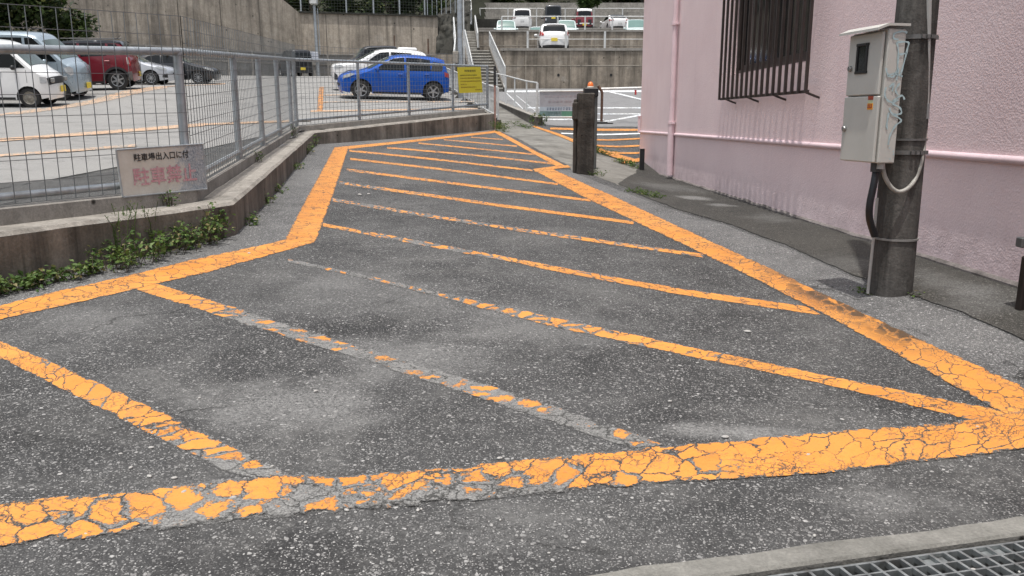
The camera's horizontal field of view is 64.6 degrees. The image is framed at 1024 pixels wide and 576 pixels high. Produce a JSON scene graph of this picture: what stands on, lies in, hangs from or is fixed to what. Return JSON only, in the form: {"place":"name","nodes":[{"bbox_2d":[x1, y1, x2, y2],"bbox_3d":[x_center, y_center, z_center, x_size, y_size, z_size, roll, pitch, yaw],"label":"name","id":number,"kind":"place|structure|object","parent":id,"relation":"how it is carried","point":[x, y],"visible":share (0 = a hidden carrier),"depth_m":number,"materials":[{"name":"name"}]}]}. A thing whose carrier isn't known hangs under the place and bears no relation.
{"place":"outdoors","nodes":[
{"label":"outdoors","id":0,"kind":"place"},
{"bbox_2d":[0,131,283,205],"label":"lot patch","id":1,"kind":"object","parent":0,"point":[82,180],"visible":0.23,"depth_m":7.74,"materials":[{"name":"grey asphalt"}]},
{"bbox_2d":[0,75,466,207],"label":"parking lot","id":2,"kind":"structure","parent":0,"point":[45,122],"depth_m":19.75,"materials":[{"name":"grey asphalt"}]},
{"bbox_2d":[0,39,67,107],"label":"kei van","id":3,"kind":"object","parent":2,"relation":"on","point":[9,81],"visible":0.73,"depth_m":22.95,"materials":[{"name":"white paint"}]},
{"bbox_2d":[0,31,91,100],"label":"kei van","id":4,"kind":"object","parent":2,"relation":"on","point":[69,70],"visible":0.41,"depth_m":25.17,"materials":[{"name":"silver metal"}]},
{"bbox_2d":[0,0,100,41],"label":"tree","id":5,"kind":"object","parent":2,"relation":"on","point":[17,14],"visible":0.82,"depth_m":38.25,"materials":[{"name":"green plant"}]},
{"bbox_2d":[0,144,134,155],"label":"road marking","id":6,"kind":"object","parent":2,"relation":"on","point":[76,149],"visible":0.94,"depth_m":11.40,"materials":[{"name":"orange paint"}]},
{"bbox_2d":[14,86,166,114],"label":"road marking","id":7,"kind":"object","parent":2,"relation":"on","point":[124,93],"visible":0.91,"depth_m":25.65,"materials":[{"name":"orange paint"}]},
{"bbox_2d":[60,35,141,89],"bbox_3d":[-15.158,-7.923,28.495,3.783,1.826,2.002,-5,18,-13],"label":"compact suv","id":8,"kind":"object","parent":2,"relation":"on","point":[110,66],"visible":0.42,"depth_m":28.04,"materials":[{"name":"red paint"}]},
{"bbox_2d":[0,123,204,140],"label":"road marking","id":9,"kind":"object","parent":2,"relation":"on","point":[114,131],"visible":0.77,"depth_m":15.03,"materials":[{"name":"orange paint"}]},
{"bbox_2d":[92,55,174,84],"bbox_3d":[-17.535,-9.975,36.696,4.404,1.473,2.050,-1,15,-6],"label":"estate car","id":10,"kind":"object","parent":2,"relation":"on","point":[146,69],"visible":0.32,"depth_m":36.19,"materials":[{"name":"silver metal"}]},
{"bbox_2d":[136,55,220,83],"bbox_3d":[-16.434,-10.611,39.110,4.494,1.430,2.069,-2,16,-8],"label":"saloon car","id":11,"kind":"object","parent":2,"relation":"on","point":[167,60],"visible":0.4,"depth_m":38.50,"materials":[{"name":"black paint"}]},
{"bbox_2d":[8,0,437,53],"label":"retaining wall","id":12,"kind":"structure","parent":2,"relation":"on","point":[282,21],"depth_m":56.26,"materials":[{"name":"concrete"}]},
{"bbox_2d":[291,0,455,14],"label":"wall top fence","id":13,"kind":"object","parent":12,"relation":"on","point":[373,2],"depth_m":59.62,"materials":[{"name":"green metal"}]},
{"bbox_2d":[67,40,436,75],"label":"block wall","id":14,"kind":"structure","parent":2,"relation":"on","point":[267,65],"depth_m":54.75,"materials":[{"name":"concrete"}]},
{"bbox_2d":[279,49,312,75],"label":"boxy car","id":15,"kind":"object","parent":2,"relation":"on","point":[303,67],"visible":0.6,"depth_m":54.32,"materials":[{"name":"black paint"}]},
{"bbox_2d":[309,0,320,75],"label":"lamp post","id":16,"kind":"object","parent":2,"relation":"on","point":[314,3],"visible":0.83,"depth_m":56.91,"materials":[{"name":"grey metal"}]},
{"bbox_2d":[317,87,323,110],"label":"road marking","id":17,"kind":"object","parent":2,"relation":"on","point":[320,102],"visible":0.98,"depth_m":26.31,"materials":[{"name":"orange paint"}]},
{"bbox_2d":[347,46,396,59],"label":"boxy car","id":18,"kind":"object","parent":2,"relation":"on","point":[365,52],"visible":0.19,"depth_m":49.36,"materials":[{"name":"black paint"}]},
{"bbox_2d":[330,47,426,84],"bbox_3d":[-5.187,-8.726,32.227,4.010,1.685,2.031,-2,17,-12],"label":"compact suv","id":19,"kind":"object","parent":2,"relation":"on","point":[373,57],"visible":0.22,"depth_m":31.38,"materials":[{"name":"white paint"}]},
{"bbox_2d":[336,54,448,100],"bbox_3d":[-4.138,-7.376,28.218,3.886,1.496,2.030,-2,17,-13],"label":"hatchback","id":20,"kind":"object","parent":2,"relation":"on","point":[394,75],"visible":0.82,"depth_m":27.52,"materials":[{"name":"blue paint"}]},
{"bbox_2d":[311,108,476,111],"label":"road marking","id":21,"kind":"object","parent":2,"relation":"on","point":[388,109],"visible":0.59,"depth_m":23.47,"materials":[{"name":"orange paint"}]},
{"bbox_2d":[323,101,473,101],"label":"road marking","id":22,"kind":"object","parent":2,"relation":"on","point":[400,101],"visible":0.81,"depth_m":27.04,"materials":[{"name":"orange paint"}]},
{"bbox_2d":[432,55,456,71],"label":"step wall","id":23,"kind":"structure","parent":2,"relation":"on","point":[450,59],"depth_m":54.02,"materials":[{"name":"concrete"}]},
{"bbox_2d":[436,0,470,63],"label":"rubble bank","id":24,"kind":"structure","parent":2,"relation":"on","point":[445,41],"depth_m":60.56,"materials":[{"name":"stone"}]},
{"bbox_2d":[0,130,490,305],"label":"asphalt strip","id":25,"kind":"object","parent":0,"point":[277,218],"visible":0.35,"depth_m":6.89,"materials":[{"name":"grey asphalt"}]},
{"bbox_2d":[0,259,112,294],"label":"weed clump","id":26,"kind":"object","parent":25,"relation":"on","point":[37,278],"visible":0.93,"depth_m":4.91,"materials":[{"name":"green plant"}]},
{"bbox_2d":[100,201,158,263],"bbox_3d":[-2.710,-0.400,5.715,0.272,0.436,0.552,3,12,13],"label":"weed clump","id":27,"kind":"object","parent":25,"relation":"on","point":[115,236],"visible":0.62,"depth_m":5.68,"materials":[{"name":"green plant"}]},
{"bbox_2d":[84,215,234,275],"bbox_3d":[-2.543,-0.348,5.891,0.553,0.291,1.516,4,12,17],"label":"weed clump","id":28,"kind":"object","parent":25,"relation":"on","point":[123,255],"visible":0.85,"depth_m":5.70,"materials":[{"name":"green plant"}]},
{"bbox_2d":[196,202,234,244],"bbox_3d":[-2.364,-0.511,6.426,0.342,0.348,0.576,-4,12,-20],"label":"weed clump","id":29,"kind":"object","parent":25,"relation":"on","point":[212,217],"visible":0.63,"depth_m":6.40,"materials":[{"name":"green plant"}]},
{"bbox_2d":[285,0,642,30],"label":"hillside","id":30,"kind":"structure","parent":0,"point":[477,5],"depth_m":76.26,"materials":[{"name":"soil"}]},
{"bbox_2d":[285,0,350,11],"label":"tree","id":31,"kind":"object","parent":30,"relation":"on","point":[310,5],"visible":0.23,"depth_m":63.85,"materials":[{"name":"green plant"}]},
{"bbox_2d":[320,0,356,12],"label":"tree","id":32,"kind":"object","parent":30,"relation":"on","point":[330,4],"visible":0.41,"depth_m":63.36,"materials":[{"name":"green plant"}]},
{"bbox_2d":[350,0,384,13],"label":"tree","id":33,"kind":"object","parent":30,"relation":"on","point":[362,4],"visible":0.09,"depth_m":64.61,"materials":[{"name":"green plant"}]},
{"bbox_2d":[361,0,419,14],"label":"tree","id":34,"kind":"object","parent":30,"relation":"on","point":[377,9],"visible":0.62,"depth_m":63.52,"materials":[{"name":"green plant"}]},
{"bbox_2d":[383,0,447,15],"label":"tree","id":35,"kind":"object","parent":30,"relation":"on","point":[391,2],"visible":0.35,"depth_m":64.18,"materials":[{"name":"green plant"}]},
{"bbox_2d":[477,19,500,27],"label":"block wall","id":36,"kind":"structure","parent":30,"relation":"on","point":[486,23],"depth_m":71.73,"materials":[{"name":"grey concrete"}]},
{"bbox_2d":[484,3,643,27],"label":"stone bank","id":37,"kind":"structure","parent":30,"relation":"on","point":[494,13],"depth_m":78.88,"materials":[{"name":"grey stone"}]},
{"bbox_2d":[479,8,643,26],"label":"guard rail","id":38,"kind":"object","parent":37,"relation":"on","point":[561,8],"visible":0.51,"depth_m":76.12,"materials":[{"name":"grey metal"}]},
{"bbox_2d":[576,0,601,8],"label":"tree","id":39,"kind":"object","parent":37,"relation":"on","point":[588,4],"visible":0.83,"depth_m":73.98,"materials":[{"name":"green plant"}]},
{"bbox_2d":[0,90,1023,575],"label":"asphalt drive","id":40,"kind":"structure","parent":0,"point":[254,388],"depth_m":3.29,"materials":[{"name":"grey asphalt"}]},
{"bbox_2d":[0,341,289,478],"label":"road marking","id":41,"kind":"object","parent":40,"relation":"on","point":[166,428],"visible":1,"depth_m":3.01,"materials":[{"name":"orange paint"}]},
{"bbox_2d":[0,240,314,318],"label":"road marking","id":42,"kind":"object","parent":40,"relation":"on","point":[198,266],"visible":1,"depth_m":5.13,"materials":[{"name":"orange paint"}]},
{"bbox_2d":[0,109,493,287],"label":"wall","id":43,"kind":"structure","parent":40,"relation":"on","point":[57,233],"depth_m":6.29,"materials":[{"name":"concrete"}]},
{"bbox_2d":[158,190,179,206],"bbox_3d":[-2.705,-0.703,6.376,0.170,0.156,0.228,0,12,0],"label":"ledge plant","id":44,"kind":"object","parent":43,"relation":"on","point":[169,198],"visible":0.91,"depth_m":6.33,"materials":[{"name":"green plant"}]},
{"bbox_2d":[0,3,488,205],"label":"fence","id":45,"kind":"object","parent":43,"relation":"on","point":[177,54],"visible":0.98,"depth_m":8.12,"materials":[{"name":"metal"}]},
{"bbox_2d":[115,143,207,197],"bbox_3d":[-2.724,-0.927,6.343,0.019,0.387,0.931,4,12,20],"label":"parking sign","id":46,"kind":"object","parent":45,"relation":"attached to","point":[149,171],"visible":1,"depth_m":6.31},
{"bbox_2d":[457,67,482,92],"bbox_3d":[-1.104,-5.509,21.417,0.014,0.716,1.214,7,13,29],"label":"notice sign","id":47,"kind":"object","parent":45,"relation":"attached to","point":[469,79],"visible":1,"depth_m":21.40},
{"bbox_2d":[285,147,348,241],"bbox_3d":[-2.520,-1.554,11.124,0.283,0.445,9.739,-2,12,-9],"label":"road marking","id":48,"kind":"object","parent":40,"relation":"on","point":[307,224],"visible":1,"depth_m":8.78,"materials":[{"name":"orange paint"}]},
{"bbox_2d":[137,284,662,448],"bbox_3d":[-0.869,0.271,3.914,3.556,0.132,0.168,9,15,37],"label":"road marking","id":49,"kind":"object","parent":40,"relation":"on","point":[561,416],"visible":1,"depth_m":3.56,"materials":[{"name":"orange paint"}]},
{"bbox_2d":[343,131,496,148],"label":"road marking","id":50,"kind":"object","parent":40,"relation":"on","point":[390,143],"visible":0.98,"depth_m":17.93,"materials":[{"name":"orange paint"}]},
{"bbox_2d":[350,150,531,170],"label":"road marking","id":51,"kind":"object","parent":40,"relation":"on","point":[440,160],"visible":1,"depth_m":13.78,"materials":[{"name":"orange paint"}]},
{"bbox_2d":[350,158,557,184],"bbox_3d":[-1.054,-1.801,12.326,4.513,0.227,0.282,9,15,38],"label":"road marking","id":52,"kind":"object","parent":40,"relation":"on","point":[458,171],"visible":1,"depth_m":12.23,"materials":[{"name":"orange paint"}]},
{"bbox_2d":[453,0,464,107],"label":"steel pole","id":53,"kind":"object","parent":40,"relation":"on","point":[458,59],"visible":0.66,"depth_m":29.25,"materials":[{"name":"metal"}]},
{"bbox_2d":[347,169,590,201],"bbox_3d":[-0.791,-1.400,10.782,4.480,0.211,0.217,9,15,37],"label":"road marking","id":54,"kind":"object","parent":40,"relation":"on","point":[462,184],"visible":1,"depth_m":10.62,"materials":[{"name":"orange paint"}]},
{"bbox_2d":[387,147,550,163],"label":"road marking","id":55,"kind":"object","parent":40,"relation":"on","point":[468,154],"visible":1,"depth_m":14.81,"materials":[{"name":"orange paint"}]},
{"bbox_2d":[447,68,500,128],"bbox_3d":[-1.843,-7.623,31.181,0.295,2.842,18.942,-2,12,-9],"label":"lot handrail","id":56,"kind":"object","parent":40,"relation":"on","point":[490,101],"visible":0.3,"depth_m":25.76,"materials":[{"name":"metal"}]},
{"bbox_2d":[418,142,534,154],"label":"road marking","id":57,"kind":"object","parent":40,"relation":"on","point":[476,148],"visible":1,"depth_m":16.12,"materials":[{"name":"orange paint"}]},
{"bbox_2d":[465,46,504,91],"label":"stair flight","id":58,"kind":"object","parent":40,"relation":"on","point":[483,54],"visible":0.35,"depth_m":42.20,"materials":[{"name":"concrete"}]},
{"bbox_2d":[464,30,473,64],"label":"stair railing","id":59,"kind":"object","parent":58,"relation":"attached to","point":[467,47],"visible":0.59,"depth_m":41.91,"materials":[{"name":"white metal"}]},
{"bbox_2d":[489,31,505,87],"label":"stair railing","id":60,"kind":"object","parent":58,"relation":"attached to","point":[500,64],"visible":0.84,"depth_m":40.83,"materials":[{"name":"white metal"}]},
{"bbox_2d":[339,181,633,223],"bbox_3d":[-0.567,-1.013,9.255,4.604,0.192,0.226,9,15,38],"label":"road marking","id":61,"kind":"object","parent":40,"relation":"on","point":[491,204],"visible":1,"depth_m":9.00,"materials":[{"name":"orange paint"}]},
{"bbox_2d":[493,66,495,128],"bbox_3d":[-0.465,-5.140,22.025,0.070,1.725,0.066,0,12,0],"label":"chain post","id":62,"kind":"object","parent":40,"relation":"on","point":[494,71],"visible":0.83,"depth_m":21.98,"materials":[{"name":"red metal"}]},
{"bbox_2d":[0,411,1023,545],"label":"road marking","id":63,"kind":"object","parent":40,"relation":"on","point":[165,507],"visible":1,"depth_m":2.58,"materials":[{"name":"orange paint"}]},
{"bbox_2d":[485,96,542,125],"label":"walk wall","id":64,"kind":"structure","parent":40,"relation":"on","point":[521,113],"depth_m":25.85,"materials":[{"name":"concrete"}]},
{"bbox_2d":[490,72,538,115],"bbox_3d":[-0.066,-7.027,28.839,0.078,1.924,10.874,-2,12,-8],"label":"handrail","id":65,"kind":"object","parent":64,"relation":"on","point":[526,81],"visible":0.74,"depth_m":27.71,"materials":[{"name":"white metal"}]},
{"bbox_2d":[539,90,582,117],"bbox_3d":[1.411,-5.207,22.886,0.035,0.777,2.079,-8,14,-35],"label":"gate banner","id":66,"kind":"object","parent":65,"relation":"attached to","point":[555,103],"visible":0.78,"depth_m":23.03,"materials":[{"name":"white fabric"}]},
{"bbox_2d":[332,198,702,256],"bbox_3d":[-0.322,-0.624,7.691,4.664,0.178,0.259,9,15,38],"label":"road marking","id":67,"kind":"object","parent":40,"relation":"on","point":[523,230],"visible":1,"depth_m":7.33,"materials":[{"name":"orange paint"}]},
{"bbox_2d":[494,132,562,165],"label":"road marking","id":68,"kind":"object","parent":40,"relation":"on","point":[549,160],"visible":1,"depth_m":15.90,"materials":[{"name":"orange paint"}]},
{"bbox_2d":[74,193,1020,572],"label":"loose stones","id":69,"kind":"object","parent":40,"relation":"on","point":[420,509],"visible":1,"depth_m":2.60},
{"bbox_2d":[500,48,642,88],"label":"terrace wall","id":70,"kind":"structure","parent":40,"relation":"on","point":[578,68],"depth_m":42.53,"materials":[{"name":"concrete"}]},
{"bbox_2d":[323,223,820,314],"bbox_3d":[-0.012,-0.212,6.011,4.566,0.171,0.260,9,15,37],"label":"road marking","id":71,"kind":"object","parent":40,"relation":"on","point":[756,302],"visible":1,"depth_m":5.44,"materials":[{"name":"orange paint"}]},
{"bbox_2d":[533,126,633,160],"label":"road marking","id":72,"kind":"object","parent":40,"relation":"on","point":[616,155],"visible":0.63,"depth_m":18.95,"materials":[{"name":"orange paint"}]},
{"bbox_2d":[550,128,637,130],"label":"road marking","id":73,"kind":"object","parent":40,"relation":"on","point":[601,129],"visible":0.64,"depth_m":22.43,"materials":[{"name":"orange paint"}]},
{"bbox_2d":[288,259,1004,419],"bbox_3d":[0.139,0.160,4.473,4.546,0.169,0.207,9,14,36],"label":"road marking","id":74,"kind":"object","parent":40,"relation":"on","point":[966,411],"visible":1,"depth_m":3.83,"materials":[{"name":"orange paint"}]},
{"bbox_2d":[537,169,1023,413],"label":"road marking","id":75,"kind":"object","parent":40,"relation":"on","point":[995,391],"visible":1,"depth_m":4.63,"materials":[{"name":"orange paint"}]},
{"bbox_2d":[638,0,1023,288],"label":"pink building","id":76,"kind":"structure","parent":40,"relation":"on","point":[743,100],"depth_m":7.78,"materials":[{"name":"paint"}]},
{"bbox_2d":[730,0,809,75],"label":"window","id":77,"kind":"structure","parent":76,"relation":"in","point":[775,1],"depth_m":9.25,"materials":[{"name":"brown metal"}]},
{"bbox_2d":[1015,237,1023,310],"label":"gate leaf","id":78,"kind":"object","parent":76,"relation":"attached to","point":[1019,304],"visible":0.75,"depth_m":4.43,"materials":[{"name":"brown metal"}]},
{"bbox_2d":[511,9,531,27],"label":"minivan","id":79,"kind":"object","parent":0,"point":[521,22],"visible":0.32,"depth_m":67.04,"materials":[{"name":"white paint"}]},
{"bbox_2d":[456,91,636,188],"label":"concrete walk","id":80,"kind":"structure","parent":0,"point":[556,147],"depth_m":17.11,"materials":[{"name":"grey concrete"}]},
{"bbox_2d":[572,93,594,175],"bbox_3d":[1.086,-2.305,12.384,0.336,1.318,0.286,0,12,0],"label":"gate post","id":81,"kind":"object","parent":80,"relation":"on","point":[583,111],"visible":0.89,"depth_m":12.26,"materials":[{"name":"concrete"}]},
{"bbox_2d":[583,82,598,168],"bbox_3d":[1.308,-2.680,13.573,0.233,1.516,0.250,0,12,0],"label":"gate housing","id":82,"kind":"object","parent":80,"relation":"on","point":[590,88],"visible":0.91,"depth_m":13.43,"materials":[{"name":"grey metal"}]},
{"bbox_2d":[614,156,638,168],"bbox_3d":[2.295,-2.444,15.820,0.345,0.229,0.943,-6,13,-25],"label":"weed clump","id":83,"kind":"object","parent":80,"relation":"on","point":[631,164],"visible":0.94,"depth_m":15.84,"materials":[{"name":"green plant"}]},
{"bbox_2d":[541,5,561,23],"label":"kei van","id":84,"kind":"object","parent":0,"point":[552,10],"visible":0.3,"depth_m":66.96,"materials":[{"name":"grey paint"}]},
{"bbox_2d":[485,89,640,126],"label":"lot","id":85,"kind":"structure","parent":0,"point":[613,100],"depth_m":30.88,"materials":[{"name":"grey asphalt"}]},
{"bbox_2d":[507,90,640,91],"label":"road marking","id":86,"kind":"object","parent":85,"relation":"on","point":[598,90],"visible":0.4,"depth_m":39.64,"materials":[{"name":"white paint"}]},
{"bbox_2d":[597,85,641,122],"bbox_3d":[3.666,-5.495,24.227,2.568,1.122,0.454,-1,12,-3],"label":"barrier","id":87,"kind":"object","parent":85,"relation":"on","point":[601,91],"visible":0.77,"depth_m":24.15,"materials":[{"name":"metal"}]},
{"bbox_2d":[571,8,592,27],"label":"kei car","id":88,"kind":"object","parent":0,"point":[579,21],"visible":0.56,"depth_m":67.02,"materials":[{"name":"red paint"}]},
{"bbox_2d":[600,15,628,27],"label":"saloon car","id":89,"kind":"object","parent":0,"point":[618,22],"visible":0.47,"depth_m":67.26,"materials":[{"name":"white paint"}]},
{"bbox_2d":[555,170,1023,387],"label":"asphalt strip","id":90,"kind":"object","parent":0,"point":[968,339],"visible":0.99,"depth_m":4.96,"materials":[{"name":"grey asphalt"}]},
{"bbox_2d":[618,162,1023,339],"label":"concrete apron","id":91,"kind":"object","parent":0,"point":[988,301],"visible":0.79,"depth_m":6.56,"materials":[{"name":"grey concrete"}]},
{"bbox_2d":[639,149,644,169],"bbox_3d":[2.471,-2.412,15.396,0.095,0.469,0.095,0,12,0],"label":"stub post","id":92,"kind":"object","parent":91,"relation":"on","point":[641,159],"visible":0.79,"depth_m":15.35,"materials":[{"name":"black metal"}]},
{"bbox_2d":[624,186,666,198],"bbox_3d":[1.690,-1.204,10.243,0.344,0.152,0.842,-3,12,-15],"label":"weed clump","id":93,"kind":"object","parent":91,"relation":"on","point":[645,192],"visible":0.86,"depth_m":10.27,"materials":[{"name":"green plant"}]},
{"bbox_2d":[866,0,939,296],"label":"utility pole","id":94,"kind":"object","parent":91,"relation":"on","point":[891,271],"visible":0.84,"depth_m":4.87,"materials":[{"name":"concrete"}]},
{"bbox_2d":[839,23,910,237],"bbox_3d":[2.127,-0.924,4.863,0.223,1.238,0.369,-2,12,-11],"label":"meter cabinet","id":95,"kind":"object","parent":94,"relation":"attached to","point":[872,107],"visible":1,"depth_m":4.73,"materials":[{"name":"grey metal"}]},
{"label":"landing","id":96,"kind":"structure","parent":0,"visible":0},
{"bbox_2d":[462,31,479,49],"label":"stair flight","id":97,"kind":"object","parent":96,"relation":"on","point":[472,38],"visible":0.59,"depth_m":54.27,"materials":[{"name":"concrete"}]},
{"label":"terrace floor","id":98,"kind":"structure","parent":0,"visible":0},
{"bbox_2d":[534,23,568,47],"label":"hatchback","id":99,"kind":"object","parent":98,"relation":"on","point":[550,35],"visible":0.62,"depth_m":42.50,"materials":[{"name":"white paint"}]},
{"bbox_2d":[478,30,642,54],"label":"terrace wall","id":100,"kind":"structure","parent":98,"relation":"on","point":[577,38],"depth_m":55.68,"materials":[{"name":"concrete"}]},
{"bbox_2d":[501,16,643,29],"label":"guard rail","id":101,"kind":"object","parent":100,"relation":"on","point":[563,16],"visible":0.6,"depth_m":55.54,"materials":[{"name":"grey metal"}]},
{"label":"terrace floor","id":102,"kind":"structure","parent":0,"visible":0},
{"bbox_2d":[494,20,517,29],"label":"parked car","id":103,"kind":"object","parent":102,"relation":"on","point":[508,24],"visible":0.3,"depth_m":59.05,"materials":[{"name":"paint"}]},
{"bbox_2d":[478,28,622,29],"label":"terrace wall","id":104,"kind":"structure","parent":102,"relation":"on","point":[579,28],"depth_m":66.63,"materials":[{"name":"concrete"}]},
{"bbox_2d":[559,20,578,29],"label":"parked car","id":105,"kind":"object","parent":102,"relation":"on","point":[570,24],"visible":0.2,"depth_m":59.10,"materials":[{"name":"paint"}]},
{"bbox_2d":[623,19,643,29],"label":"parked car","id":106,"kind":"object","parent":102,"relation":"on","point":[634,24],"visible":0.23,"depth_m":58.85,"materials":[{"name":"paint"}]},
{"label":"road","id":107,"kind":"structure","parent":0,"visible":0},
{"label":"gutter channel","id":108,"kind":"structure","parent":107,"relation":"on","visible":0},
{"bbox_2d":[589,516,1023,575],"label":"gutter edge","id":109,"kind":"object","parent":108,"relation":"on","point":[816,556],"visible":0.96,"depth_m":2.20,"materials":[{"name":"concrete"}]},
{"bbox_2d":[769,540,1023,575],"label":"drain grating","id":110,"kind":"object","parent":108,"relation":"on","point":[1004,559],"visible":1,"depth_m":2.17,"materials":[{"name":"metal"}]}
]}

